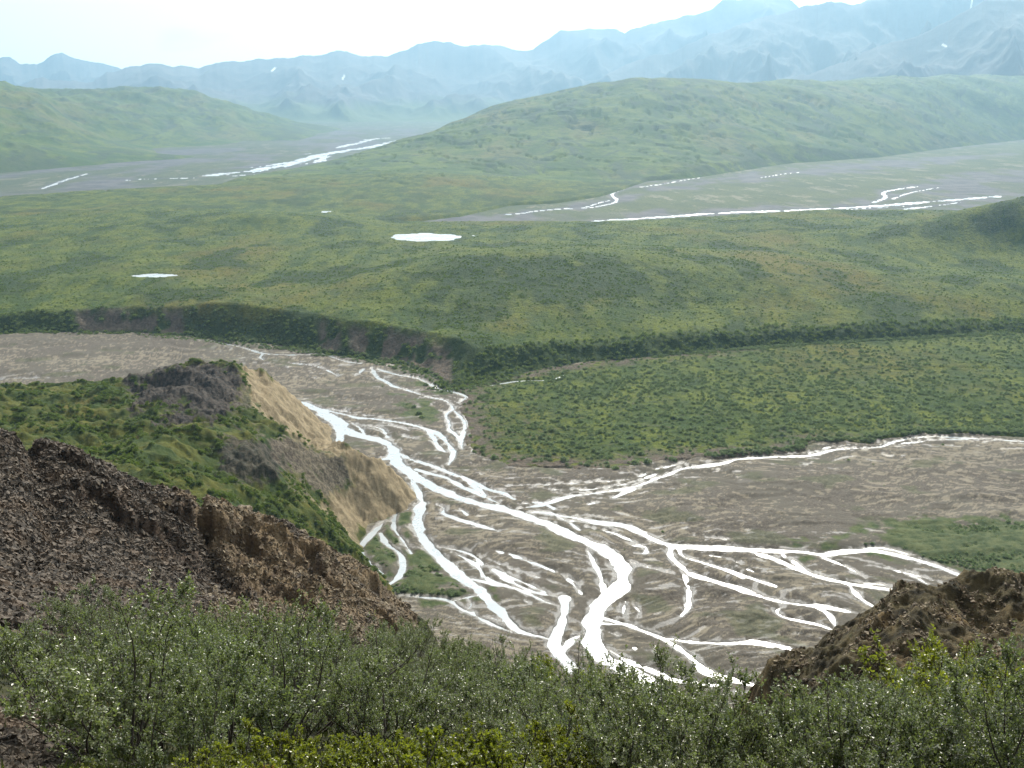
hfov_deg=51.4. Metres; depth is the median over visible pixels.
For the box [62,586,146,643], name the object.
willow shrub
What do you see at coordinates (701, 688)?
willow shrub
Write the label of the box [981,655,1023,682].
willow shrub
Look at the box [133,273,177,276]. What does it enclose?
pond
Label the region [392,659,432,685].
willow shrub
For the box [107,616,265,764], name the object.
willow shrub
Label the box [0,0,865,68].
sky
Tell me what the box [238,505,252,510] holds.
boulder
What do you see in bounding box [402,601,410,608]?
boulder
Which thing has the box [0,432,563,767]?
hillside
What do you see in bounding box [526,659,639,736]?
willow shrub
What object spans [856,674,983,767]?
willow shrub
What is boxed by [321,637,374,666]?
willow shrub
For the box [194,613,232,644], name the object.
willow shrub
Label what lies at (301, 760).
birch bush
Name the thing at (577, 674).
willow shrub
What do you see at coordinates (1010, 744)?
willow shrub
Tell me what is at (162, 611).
willow shrub
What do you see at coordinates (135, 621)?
willow shrub
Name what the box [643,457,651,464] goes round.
scrub bush
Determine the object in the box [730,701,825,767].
willow shrub
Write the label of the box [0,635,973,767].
ground cover
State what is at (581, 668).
willow shrub
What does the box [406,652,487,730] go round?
willow shrub
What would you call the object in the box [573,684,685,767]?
willow shrub
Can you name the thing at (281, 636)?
willow shrub
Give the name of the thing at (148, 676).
willow shrub
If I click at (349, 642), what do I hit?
willow shrub
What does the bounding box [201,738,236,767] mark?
birch bush
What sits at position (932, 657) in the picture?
willow shrub
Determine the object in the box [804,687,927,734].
willow shrub
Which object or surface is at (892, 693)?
willow shrub
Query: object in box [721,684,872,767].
willow shrub
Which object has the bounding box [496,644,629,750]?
willow shrub
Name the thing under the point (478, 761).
birch bush
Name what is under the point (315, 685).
willow shrub
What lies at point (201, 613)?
willow shrub
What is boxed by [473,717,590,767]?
birch bush
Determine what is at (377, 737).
birch bush
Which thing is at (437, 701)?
willow shrub
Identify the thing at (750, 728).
willow shrub
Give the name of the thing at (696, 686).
willow shrub
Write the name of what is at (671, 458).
scrub bush
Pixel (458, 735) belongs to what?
birch bush
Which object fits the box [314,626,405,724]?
willow shrub
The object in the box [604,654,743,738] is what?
willow shrub
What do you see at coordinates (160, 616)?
willow shrub
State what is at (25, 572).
scree stones
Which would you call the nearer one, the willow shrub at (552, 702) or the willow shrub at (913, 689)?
the willow shrub at (913, 689)
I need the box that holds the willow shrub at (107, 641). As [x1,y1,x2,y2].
[17,606,233,755]
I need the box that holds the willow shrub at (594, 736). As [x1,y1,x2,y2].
[494,677,650,767]
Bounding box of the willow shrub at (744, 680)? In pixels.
[610,662,854,767]
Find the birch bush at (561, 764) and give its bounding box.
[529,745,604,767]
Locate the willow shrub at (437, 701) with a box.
[359,645,481,738]
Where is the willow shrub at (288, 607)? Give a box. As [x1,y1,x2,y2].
[272,598,302,635]
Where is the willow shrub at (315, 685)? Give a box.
[310,661,373,719]
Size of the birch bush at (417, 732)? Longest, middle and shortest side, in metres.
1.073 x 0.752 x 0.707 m
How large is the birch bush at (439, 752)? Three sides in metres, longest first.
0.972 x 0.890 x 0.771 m
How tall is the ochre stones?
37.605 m
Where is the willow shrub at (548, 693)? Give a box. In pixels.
[487,670,566,716]
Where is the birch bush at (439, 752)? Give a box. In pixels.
[400,723,512,767]
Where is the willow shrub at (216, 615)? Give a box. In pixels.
[195,604,244,625]
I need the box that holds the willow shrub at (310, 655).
[259,629,336,714]
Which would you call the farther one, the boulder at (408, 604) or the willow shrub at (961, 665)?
the boulder at (408, 604)
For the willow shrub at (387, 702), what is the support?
on the hillside
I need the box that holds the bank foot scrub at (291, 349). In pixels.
[145,332,508,392]
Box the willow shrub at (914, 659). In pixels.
[907,650,948,682]
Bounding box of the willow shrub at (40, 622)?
[0,618,45,673]
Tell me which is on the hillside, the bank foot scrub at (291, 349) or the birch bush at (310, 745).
the birch bush at (310, 745)
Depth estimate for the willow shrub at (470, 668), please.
27.39 m
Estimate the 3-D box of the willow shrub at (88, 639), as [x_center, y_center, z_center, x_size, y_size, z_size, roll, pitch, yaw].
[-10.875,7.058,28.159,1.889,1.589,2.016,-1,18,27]
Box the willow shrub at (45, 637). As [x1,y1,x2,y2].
[41,628,60,652]
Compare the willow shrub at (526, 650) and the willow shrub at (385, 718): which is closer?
the willow shrub at (385, 718)
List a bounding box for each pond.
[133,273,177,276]
[391,233,473,241]
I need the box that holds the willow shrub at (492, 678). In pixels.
[452,634,547,739]
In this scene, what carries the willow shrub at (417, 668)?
on the hillside
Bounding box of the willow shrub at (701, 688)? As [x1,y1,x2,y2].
[573,655,720,756]
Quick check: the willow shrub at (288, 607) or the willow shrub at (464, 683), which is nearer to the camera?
the willow shrub at (464, 683)
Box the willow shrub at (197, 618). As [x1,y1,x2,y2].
[162,608,208,646]
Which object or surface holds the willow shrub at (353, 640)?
on the hillside
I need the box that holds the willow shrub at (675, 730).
[586,633,738,767]
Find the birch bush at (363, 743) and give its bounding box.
[293,735,381,767]
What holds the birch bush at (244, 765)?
on the hillside
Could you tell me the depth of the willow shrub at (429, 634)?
48.30 m
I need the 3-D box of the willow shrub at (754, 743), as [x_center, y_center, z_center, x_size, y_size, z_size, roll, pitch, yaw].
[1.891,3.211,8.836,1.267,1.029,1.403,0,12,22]
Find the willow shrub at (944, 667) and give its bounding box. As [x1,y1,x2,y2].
[909,656,977,696]
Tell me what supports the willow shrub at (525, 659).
on the hillside
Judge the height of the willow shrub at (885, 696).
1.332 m
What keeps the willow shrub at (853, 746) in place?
on the hillside
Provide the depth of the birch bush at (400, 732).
11.40 m
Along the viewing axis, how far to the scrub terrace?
577.72 m
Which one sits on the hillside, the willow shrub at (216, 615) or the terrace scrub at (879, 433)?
the willow shrub at (216, 615)
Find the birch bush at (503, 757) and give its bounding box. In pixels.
[498,747,507,767]
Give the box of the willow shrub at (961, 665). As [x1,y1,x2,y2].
[951,656,1022,714]
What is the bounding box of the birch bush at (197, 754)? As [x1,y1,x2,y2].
[175,748,241,767]
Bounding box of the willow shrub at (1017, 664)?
[969,620,1023,717]
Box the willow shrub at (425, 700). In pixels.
[296,640,454,746]
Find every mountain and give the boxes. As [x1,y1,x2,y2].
[0,53,120,85]
[22,0,798,121]
[600,0,1013,82]
[777,0,1023,81]
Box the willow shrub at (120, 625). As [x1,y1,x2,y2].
[94,615,142,637]
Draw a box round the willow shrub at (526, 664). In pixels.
[477,650,558,701]
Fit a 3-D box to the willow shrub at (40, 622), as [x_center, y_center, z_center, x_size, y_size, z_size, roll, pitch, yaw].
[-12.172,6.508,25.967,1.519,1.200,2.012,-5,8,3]
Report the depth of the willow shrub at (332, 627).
45.06 m
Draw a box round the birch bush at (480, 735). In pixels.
[476,721,541,763]
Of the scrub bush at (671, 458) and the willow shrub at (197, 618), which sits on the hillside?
the willow shrub at (197, 618)
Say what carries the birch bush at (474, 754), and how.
on the hillside
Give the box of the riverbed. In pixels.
[0,121,1023,711]
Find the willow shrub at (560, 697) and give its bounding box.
[533,684,581,733]
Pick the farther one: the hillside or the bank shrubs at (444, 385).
the bank shrubs at (444, 385)
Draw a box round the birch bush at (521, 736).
[479,727,570,766]
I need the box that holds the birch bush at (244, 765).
[238,750,276,767]
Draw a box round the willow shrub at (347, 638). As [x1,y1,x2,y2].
[326,633,351,658]
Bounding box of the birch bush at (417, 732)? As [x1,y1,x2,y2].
[383,723,459,767]
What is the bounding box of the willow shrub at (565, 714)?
[543,693,612,759]
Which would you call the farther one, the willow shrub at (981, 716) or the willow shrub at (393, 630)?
the willow shrub at (393, 630)
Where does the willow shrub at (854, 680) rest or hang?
on the hillside
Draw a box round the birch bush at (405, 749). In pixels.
[396,724,501,767]
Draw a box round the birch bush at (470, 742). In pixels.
[449,711,535,765]
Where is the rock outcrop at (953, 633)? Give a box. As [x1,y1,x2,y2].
[738,568,1023,731]
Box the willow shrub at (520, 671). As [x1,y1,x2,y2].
[452,641,537,740]
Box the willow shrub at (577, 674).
[546,656,588,697]
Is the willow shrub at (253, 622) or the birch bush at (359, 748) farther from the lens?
the willow shrub at (253, 622)
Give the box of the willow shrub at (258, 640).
[186,632,324,724]
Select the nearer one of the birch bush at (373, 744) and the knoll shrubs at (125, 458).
the birch bush at (373, 744)
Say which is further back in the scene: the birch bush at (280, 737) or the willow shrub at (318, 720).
the willow shrub at (318, 720)
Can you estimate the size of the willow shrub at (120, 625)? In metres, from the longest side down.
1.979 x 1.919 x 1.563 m
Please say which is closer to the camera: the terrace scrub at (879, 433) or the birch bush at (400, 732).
the birch bush at (400, 732)
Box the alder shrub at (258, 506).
[254,503,261,509]
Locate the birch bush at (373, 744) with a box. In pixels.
[368,737,438,767]
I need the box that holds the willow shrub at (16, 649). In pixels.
[0,615,60,682]
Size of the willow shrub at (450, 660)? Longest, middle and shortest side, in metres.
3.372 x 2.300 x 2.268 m
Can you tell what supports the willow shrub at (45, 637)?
on the hillside
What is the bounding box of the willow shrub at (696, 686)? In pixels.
[690,676,710,701]
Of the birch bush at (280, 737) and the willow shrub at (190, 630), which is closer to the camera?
the birch bush at (280, 737)
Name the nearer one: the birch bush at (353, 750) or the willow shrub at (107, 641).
the birch bush at (353, 750)
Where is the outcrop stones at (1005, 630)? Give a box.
[738,566,1021,727]
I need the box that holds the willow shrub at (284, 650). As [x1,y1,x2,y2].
[241,631,324,695]
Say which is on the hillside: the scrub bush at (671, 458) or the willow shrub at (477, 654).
the willow shrub at (477, 654)
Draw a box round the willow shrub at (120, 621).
[48,614,175,689]
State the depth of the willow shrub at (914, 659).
28.94 m
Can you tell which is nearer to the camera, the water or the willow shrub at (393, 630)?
the willow shrub at (393, 630)
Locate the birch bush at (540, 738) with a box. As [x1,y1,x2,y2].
[486,700,625,767]
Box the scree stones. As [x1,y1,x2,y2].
[0,428,414,652]
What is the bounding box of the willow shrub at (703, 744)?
[666,702,726,767]
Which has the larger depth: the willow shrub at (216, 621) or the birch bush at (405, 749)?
the willow shrub at (216, 621)
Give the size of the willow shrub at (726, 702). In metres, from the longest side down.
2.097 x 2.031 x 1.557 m
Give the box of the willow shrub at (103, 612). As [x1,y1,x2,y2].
[95,592,134,624]
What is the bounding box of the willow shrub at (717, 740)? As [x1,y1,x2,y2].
[697,715,765,764]
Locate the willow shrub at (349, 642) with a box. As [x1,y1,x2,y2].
[319,639,397,665]
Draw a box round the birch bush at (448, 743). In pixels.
[444,730,483,765]
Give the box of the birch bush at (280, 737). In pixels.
[267,722,342,767]
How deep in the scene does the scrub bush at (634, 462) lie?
475.94 m
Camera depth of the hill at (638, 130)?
2865.32 m
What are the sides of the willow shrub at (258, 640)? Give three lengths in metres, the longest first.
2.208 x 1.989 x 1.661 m
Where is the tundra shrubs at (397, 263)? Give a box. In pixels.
[0,196,1023,345]
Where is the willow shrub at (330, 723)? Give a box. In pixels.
[206,583,427,736]
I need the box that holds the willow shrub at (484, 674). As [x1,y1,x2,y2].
[458,656,530,730]
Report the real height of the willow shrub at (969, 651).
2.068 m
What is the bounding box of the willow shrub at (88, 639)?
[61,613,129,662]
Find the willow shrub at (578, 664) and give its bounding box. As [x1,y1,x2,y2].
[448,625,631,752]
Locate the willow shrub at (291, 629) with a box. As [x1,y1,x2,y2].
[270,619,304,657]
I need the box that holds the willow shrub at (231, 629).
[213,622,250,658]
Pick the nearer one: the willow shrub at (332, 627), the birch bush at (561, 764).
the birch bush at (561, 764)
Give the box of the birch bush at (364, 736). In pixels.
[360,728,370,764]
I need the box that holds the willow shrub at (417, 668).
[404,652,426,683]
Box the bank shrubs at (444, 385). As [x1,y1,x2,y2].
[0,304,1023,390]
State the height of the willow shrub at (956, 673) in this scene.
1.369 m
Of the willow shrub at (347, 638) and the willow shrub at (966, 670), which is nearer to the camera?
the willow shrub at (966, 670)
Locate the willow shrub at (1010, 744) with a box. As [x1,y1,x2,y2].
[934,635,1023,767]
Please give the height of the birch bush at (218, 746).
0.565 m
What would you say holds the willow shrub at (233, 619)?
on the hillside
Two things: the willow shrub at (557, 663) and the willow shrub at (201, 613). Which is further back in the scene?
the willow shrub at (557, 663)
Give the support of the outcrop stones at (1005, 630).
on the rock outcrop at (953, 633)
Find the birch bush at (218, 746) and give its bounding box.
[210,735,278,767]
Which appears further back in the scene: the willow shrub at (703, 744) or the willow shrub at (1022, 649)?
the willow shrub at (1022, 649)
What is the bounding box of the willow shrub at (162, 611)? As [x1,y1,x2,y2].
[150,602,189,623]
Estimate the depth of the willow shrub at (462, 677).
34.56 m
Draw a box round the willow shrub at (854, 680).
[833,665,910,696]
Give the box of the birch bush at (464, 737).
[432,727,467,746]
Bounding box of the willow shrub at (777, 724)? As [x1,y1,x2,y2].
[747,691,889,767]
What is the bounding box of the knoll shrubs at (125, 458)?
[0,357,388,585]
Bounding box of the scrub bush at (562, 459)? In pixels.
[560,455,568,462]
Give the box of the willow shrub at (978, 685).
[962,661,1015,766]
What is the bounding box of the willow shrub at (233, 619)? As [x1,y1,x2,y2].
[158,594,280,717]
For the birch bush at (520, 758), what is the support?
on the hillside
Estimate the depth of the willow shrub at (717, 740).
9.37 m
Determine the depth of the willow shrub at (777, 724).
8.97 m
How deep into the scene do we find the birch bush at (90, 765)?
7.88 m
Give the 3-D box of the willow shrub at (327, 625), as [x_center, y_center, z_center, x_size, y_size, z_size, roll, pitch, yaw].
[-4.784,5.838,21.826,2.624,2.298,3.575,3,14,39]
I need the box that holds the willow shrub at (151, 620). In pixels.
[130,606,164,625]
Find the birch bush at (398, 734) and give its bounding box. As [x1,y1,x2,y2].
[354,729,402,767]
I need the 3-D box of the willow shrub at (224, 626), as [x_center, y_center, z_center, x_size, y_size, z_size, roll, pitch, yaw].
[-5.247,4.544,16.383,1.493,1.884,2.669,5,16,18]
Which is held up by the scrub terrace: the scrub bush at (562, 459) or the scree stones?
the scrub bush at (562, 459)
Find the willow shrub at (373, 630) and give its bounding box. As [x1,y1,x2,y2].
[362,619,423,659]
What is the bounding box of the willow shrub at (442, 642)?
[406,628,463,678]
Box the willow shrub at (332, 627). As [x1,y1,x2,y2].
[303,612,342,640]
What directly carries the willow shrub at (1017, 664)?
on the hillside
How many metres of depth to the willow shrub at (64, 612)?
33.42 m
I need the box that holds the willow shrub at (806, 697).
[764,679,865,767]
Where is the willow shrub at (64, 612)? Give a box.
[29,573,114,637]
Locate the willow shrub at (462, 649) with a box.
[451,633,485,669]
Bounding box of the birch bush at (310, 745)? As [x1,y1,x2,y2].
[222,733,315,767]
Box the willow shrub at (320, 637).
[303,624,342,662]
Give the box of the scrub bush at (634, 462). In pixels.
[631,460,640,464]
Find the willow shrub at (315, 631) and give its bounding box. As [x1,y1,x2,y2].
[286,623,340,650]
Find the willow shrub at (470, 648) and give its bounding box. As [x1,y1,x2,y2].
[453,639,486,668]
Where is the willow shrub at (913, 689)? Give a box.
[897,673,973,728]
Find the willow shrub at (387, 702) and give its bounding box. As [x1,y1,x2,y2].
[313,654,413,734]
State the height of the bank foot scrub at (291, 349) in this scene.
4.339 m
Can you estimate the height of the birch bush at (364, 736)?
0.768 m
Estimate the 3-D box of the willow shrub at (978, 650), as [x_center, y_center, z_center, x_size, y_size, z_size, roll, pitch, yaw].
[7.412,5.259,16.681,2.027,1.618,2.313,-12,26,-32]
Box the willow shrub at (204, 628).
[185,617,219,648]
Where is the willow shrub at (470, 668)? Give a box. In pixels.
[445,650,553,731]
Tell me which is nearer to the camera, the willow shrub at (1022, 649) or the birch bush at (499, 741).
the birch bush at (499, 741)
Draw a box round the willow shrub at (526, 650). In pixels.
[470,632,532,681]
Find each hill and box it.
[0,81,340,172]
[239,74,1023,183]
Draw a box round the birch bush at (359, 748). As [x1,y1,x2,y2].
[319,732,392,767]
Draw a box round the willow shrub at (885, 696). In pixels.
[811,660,930,731]
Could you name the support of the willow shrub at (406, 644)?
on the hillside
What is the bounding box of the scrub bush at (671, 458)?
[668,456,677,461]
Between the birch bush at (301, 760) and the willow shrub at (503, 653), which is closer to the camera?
the birch bush at (301, 760)
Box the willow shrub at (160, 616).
[74,576,211,658]
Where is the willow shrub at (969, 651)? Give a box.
[887,633,1011,698]
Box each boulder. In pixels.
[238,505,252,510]
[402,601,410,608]
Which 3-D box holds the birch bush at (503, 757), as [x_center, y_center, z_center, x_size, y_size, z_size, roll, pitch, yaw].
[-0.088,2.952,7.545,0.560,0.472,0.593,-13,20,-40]
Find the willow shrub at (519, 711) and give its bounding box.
[504,661,587,732]
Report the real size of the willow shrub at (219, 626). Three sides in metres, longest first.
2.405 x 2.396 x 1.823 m
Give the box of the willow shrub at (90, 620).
[35,597,164,691]
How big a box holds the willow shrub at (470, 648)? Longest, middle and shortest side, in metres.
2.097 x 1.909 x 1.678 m
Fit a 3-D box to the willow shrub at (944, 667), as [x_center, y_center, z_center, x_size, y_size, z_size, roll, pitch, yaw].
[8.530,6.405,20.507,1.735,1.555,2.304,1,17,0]
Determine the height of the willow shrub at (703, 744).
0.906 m
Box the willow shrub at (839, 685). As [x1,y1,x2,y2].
[770,669,979,767]
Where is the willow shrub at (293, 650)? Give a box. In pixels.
[240,640,356,740]
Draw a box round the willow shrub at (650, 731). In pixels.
[580,689,667,767]
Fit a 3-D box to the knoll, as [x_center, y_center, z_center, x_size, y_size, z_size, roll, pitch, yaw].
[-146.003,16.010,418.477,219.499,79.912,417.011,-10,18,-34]
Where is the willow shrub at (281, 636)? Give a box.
[253,614,313,672]
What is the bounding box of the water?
[41,138,1023,688]
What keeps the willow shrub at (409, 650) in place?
on the hillside
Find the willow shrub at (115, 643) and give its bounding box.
[88,624,139,704]
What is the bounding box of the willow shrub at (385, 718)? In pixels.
[285,610,442,742]
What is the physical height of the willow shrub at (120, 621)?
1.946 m
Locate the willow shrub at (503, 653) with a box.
[482,646,510,676]
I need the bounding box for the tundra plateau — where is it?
[0,173,1023,387]
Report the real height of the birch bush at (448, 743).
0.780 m
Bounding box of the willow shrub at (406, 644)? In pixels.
[352,619,422,674]
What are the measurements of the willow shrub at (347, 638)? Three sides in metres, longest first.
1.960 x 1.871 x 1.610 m
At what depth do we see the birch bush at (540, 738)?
8.54 m
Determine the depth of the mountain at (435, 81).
8999.93 m
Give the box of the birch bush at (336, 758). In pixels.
[293,743,352,767]
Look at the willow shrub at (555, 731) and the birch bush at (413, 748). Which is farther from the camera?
the willow shrub at (555, 731)
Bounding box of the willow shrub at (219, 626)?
[195,614,248,649]
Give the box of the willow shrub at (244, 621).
[203,611,247,643]
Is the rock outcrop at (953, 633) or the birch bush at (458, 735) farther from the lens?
the rock outcrop at (953, 633)
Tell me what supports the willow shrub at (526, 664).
on the hillside
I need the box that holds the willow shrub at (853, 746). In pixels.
[747,716,893,767]
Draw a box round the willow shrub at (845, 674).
[822,658,919,729]
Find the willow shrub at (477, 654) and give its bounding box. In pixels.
[438,645,488,686]
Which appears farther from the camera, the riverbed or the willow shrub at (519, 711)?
the riverbed
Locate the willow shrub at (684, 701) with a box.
[540,644,708,766]
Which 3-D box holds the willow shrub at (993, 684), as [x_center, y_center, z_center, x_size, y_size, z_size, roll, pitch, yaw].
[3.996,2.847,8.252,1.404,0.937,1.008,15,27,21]
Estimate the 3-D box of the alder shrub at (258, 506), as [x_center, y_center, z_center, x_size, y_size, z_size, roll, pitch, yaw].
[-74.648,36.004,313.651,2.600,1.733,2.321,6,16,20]
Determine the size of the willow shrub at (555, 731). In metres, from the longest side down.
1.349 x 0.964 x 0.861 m
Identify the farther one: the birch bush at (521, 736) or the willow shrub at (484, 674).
the willow shrub at (484, 674)
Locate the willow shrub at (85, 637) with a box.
[18,589,203,729]
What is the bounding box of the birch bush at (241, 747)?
[171,717,295,767]
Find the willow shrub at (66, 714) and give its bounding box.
[0,569,215,767]
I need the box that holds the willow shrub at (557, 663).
[518,649,579,688]
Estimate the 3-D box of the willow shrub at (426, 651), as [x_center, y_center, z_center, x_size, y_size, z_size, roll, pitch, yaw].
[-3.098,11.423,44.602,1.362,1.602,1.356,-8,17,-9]
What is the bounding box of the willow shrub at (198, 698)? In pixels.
[78,631,238,767]
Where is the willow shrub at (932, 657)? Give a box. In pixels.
[851,623,1023,754]
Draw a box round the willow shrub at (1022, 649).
[999,634,1023,688]
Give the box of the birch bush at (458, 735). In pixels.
[412,724,474,747]
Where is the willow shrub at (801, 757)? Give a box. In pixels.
[715,669,917,767]
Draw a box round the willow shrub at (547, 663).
[504,653,609,698]
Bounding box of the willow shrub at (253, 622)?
[143,600,285,689]
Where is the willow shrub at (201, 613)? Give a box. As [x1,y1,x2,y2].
[81,600,227,677]
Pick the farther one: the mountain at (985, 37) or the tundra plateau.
the mountain at (985, 37)
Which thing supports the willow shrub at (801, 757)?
on the hillside
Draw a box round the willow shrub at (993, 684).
[941,663,1010,764]
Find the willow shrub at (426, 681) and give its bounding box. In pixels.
[388,668,458,734]
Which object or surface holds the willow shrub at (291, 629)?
on the hillside
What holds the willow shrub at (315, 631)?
on the hillside
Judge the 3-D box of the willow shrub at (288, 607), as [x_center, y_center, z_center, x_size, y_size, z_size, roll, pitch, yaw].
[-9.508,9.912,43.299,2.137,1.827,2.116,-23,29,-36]
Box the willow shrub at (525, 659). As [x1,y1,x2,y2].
[518,650,558,680]
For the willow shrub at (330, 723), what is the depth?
18.95 m
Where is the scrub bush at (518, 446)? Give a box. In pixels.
[514,444,523,448]
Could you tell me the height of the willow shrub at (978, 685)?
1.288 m
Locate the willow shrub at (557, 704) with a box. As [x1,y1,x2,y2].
[550,669,664,734]
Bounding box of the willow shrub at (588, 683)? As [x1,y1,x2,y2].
[565,674,610,707]
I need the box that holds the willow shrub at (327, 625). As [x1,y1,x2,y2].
[222,600,352,723]
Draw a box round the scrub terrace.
[455,332,1023,468]
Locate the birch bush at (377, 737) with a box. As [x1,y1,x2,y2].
[341,732,411,757]
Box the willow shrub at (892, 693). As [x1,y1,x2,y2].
[794,670,964,767]
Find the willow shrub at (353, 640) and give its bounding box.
[335,622,363,644]
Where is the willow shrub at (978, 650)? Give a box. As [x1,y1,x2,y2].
[934,639,1019,708]
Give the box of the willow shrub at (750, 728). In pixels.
[648,669,816,767]
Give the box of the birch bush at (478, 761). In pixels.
[429,737,520,767]
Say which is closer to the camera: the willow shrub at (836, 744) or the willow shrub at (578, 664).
the willow shrub at (836, 744)
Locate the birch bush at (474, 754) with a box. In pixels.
[379,742,479,767]
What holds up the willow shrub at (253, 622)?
on the hillside
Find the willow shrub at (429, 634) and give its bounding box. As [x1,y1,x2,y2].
[392,615,442,660]
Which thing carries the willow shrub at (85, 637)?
on the hillside
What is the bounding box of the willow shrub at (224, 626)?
[117,605,247,727]
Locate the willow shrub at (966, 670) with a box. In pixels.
[896,655,1011,767]
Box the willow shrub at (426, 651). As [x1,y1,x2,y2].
[423,636,449,671]
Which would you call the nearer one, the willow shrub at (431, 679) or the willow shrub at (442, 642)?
the willow shrub at (431, 679)
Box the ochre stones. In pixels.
[0,436,417,662]
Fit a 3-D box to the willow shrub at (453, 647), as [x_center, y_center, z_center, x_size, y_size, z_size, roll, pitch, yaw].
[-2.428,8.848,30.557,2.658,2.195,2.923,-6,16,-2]
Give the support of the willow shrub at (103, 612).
on the hillside
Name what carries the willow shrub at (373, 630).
on the hillside
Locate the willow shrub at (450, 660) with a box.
[429,643,522,689]
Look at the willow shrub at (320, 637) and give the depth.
37.67 m
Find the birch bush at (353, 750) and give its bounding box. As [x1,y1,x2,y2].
[296,736,371,767]
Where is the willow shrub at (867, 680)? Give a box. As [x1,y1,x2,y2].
[852,665,899,714]
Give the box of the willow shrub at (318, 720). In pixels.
[250,625,363,731]
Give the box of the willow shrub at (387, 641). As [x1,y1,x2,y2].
[378,621,417,668]
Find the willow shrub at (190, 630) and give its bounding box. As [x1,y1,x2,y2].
[162,612,203,645]
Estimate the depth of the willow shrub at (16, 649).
24.09 m
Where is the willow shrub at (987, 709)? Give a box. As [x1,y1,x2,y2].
[962,678,1023,767]
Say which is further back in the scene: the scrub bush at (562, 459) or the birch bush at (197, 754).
the scrub bush at (562, 459)
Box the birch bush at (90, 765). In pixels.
[81,758,96,767]
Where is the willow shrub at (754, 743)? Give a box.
[653,693,786,764]
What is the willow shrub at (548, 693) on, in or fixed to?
on the hillside
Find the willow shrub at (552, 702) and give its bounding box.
[540,686,584,713]
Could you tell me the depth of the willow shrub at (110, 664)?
19.42 m
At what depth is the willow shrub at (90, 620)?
24.73 m
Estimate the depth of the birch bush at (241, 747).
8.91 m
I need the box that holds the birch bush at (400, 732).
[380,726,444,749]
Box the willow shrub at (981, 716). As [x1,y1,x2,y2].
[956,681,1023,765]
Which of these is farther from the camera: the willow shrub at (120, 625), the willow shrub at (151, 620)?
the willow shrub at (151, 620)
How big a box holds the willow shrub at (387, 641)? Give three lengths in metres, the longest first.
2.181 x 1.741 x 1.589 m
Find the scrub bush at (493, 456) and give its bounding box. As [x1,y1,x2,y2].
[490,454,498,459]
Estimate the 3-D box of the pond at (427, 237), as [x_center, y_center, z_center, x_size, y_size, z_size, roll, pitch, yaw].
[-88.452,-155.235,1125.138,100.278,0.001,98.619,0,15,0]
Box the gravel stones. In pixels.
[0,693,89,767]
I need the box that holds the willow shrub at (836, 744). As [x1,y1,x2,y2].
[801,670,974,767]
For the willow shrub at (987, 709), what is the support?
on the hillside
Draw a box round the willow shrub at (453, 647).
[383,638,472,718]
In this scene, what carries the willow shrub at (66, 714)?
on the hillside
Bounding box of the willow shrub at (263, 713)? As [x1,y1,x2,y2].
[166,597,357,755]
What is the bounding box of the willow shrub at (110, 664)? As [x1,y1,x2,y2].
[76,622,157,709]
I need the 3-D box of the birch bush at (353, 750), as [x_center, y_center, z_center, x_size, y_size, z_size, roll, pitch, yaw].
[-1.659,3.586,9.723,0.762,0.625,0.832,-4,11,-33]
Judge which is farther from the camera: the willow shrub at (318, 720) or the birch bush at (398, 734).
the willow shrub at (318, 720)
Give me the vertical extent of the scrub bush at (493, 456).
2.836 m
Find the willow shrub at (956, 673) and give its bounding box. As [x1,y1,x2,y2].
[834,658,1023,767]
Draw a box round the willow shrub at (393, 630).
[369,618,429,657]
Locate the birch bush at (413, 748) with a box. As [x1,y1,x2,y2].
[352,733,419,767]
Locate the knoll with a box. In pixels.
[0,359,415,594]
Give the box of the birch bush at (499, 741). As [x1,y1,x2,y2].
[493,727,527,759]
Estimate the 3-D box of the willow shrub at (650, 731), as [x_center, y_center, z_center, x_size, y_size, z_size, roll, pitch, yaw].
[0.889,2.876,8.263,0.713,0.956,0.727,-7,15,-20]
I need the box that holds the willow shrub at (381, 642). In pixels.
[350,634,411,714]
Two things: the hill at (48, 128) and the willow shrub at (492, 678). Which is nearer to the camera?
the willow shrub at (492, 678)
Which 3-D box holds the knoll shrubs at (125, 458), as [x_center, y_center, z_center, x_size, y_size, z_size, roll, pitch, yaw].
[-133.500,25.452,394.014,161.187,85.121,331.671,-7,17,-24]
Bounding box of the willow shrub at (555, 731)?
[551,719,655,755]
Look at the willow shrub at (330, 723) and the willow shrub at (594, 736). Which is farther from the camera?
the willow shrub at (330, 723)
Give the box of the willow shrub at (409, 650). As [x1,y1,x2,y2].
[378,635,475,733]
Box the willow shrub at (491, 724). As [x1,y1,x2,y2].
[438,677,505,748]
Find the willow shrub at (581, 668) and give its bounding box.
[562,661,587,686]
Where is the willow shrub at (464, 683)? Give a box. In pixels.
[427,665,503,715]
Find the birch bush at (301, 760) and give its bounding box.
[279,733,360,767]
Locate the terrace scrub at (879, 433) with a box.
[372,331,1023,596]
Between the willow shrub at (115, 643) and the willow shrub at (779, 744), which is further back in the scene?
the willow shrub at (115, 643)
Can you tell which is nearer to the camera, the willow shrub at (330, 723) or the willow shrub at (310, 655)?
the willow shrub at (330, 723)
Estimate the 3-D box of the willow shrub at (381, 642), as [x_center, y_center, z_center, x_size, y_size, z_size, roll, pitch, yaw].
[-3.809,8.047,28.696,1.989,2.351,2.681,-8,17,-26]
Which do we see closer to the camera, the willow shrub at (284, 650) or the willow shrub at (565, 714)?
the willow shrub at (565, 714)
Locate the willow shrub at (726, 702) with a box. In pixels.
[605,663,730,725]
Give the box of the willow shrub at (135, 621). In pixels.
[13,588,186,721]
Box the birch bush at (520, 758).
[500,741,558,767]
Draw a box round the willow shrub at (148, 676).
[111,637,186,718]
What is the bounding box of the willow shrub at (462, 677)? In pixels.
[443,671,479,718]

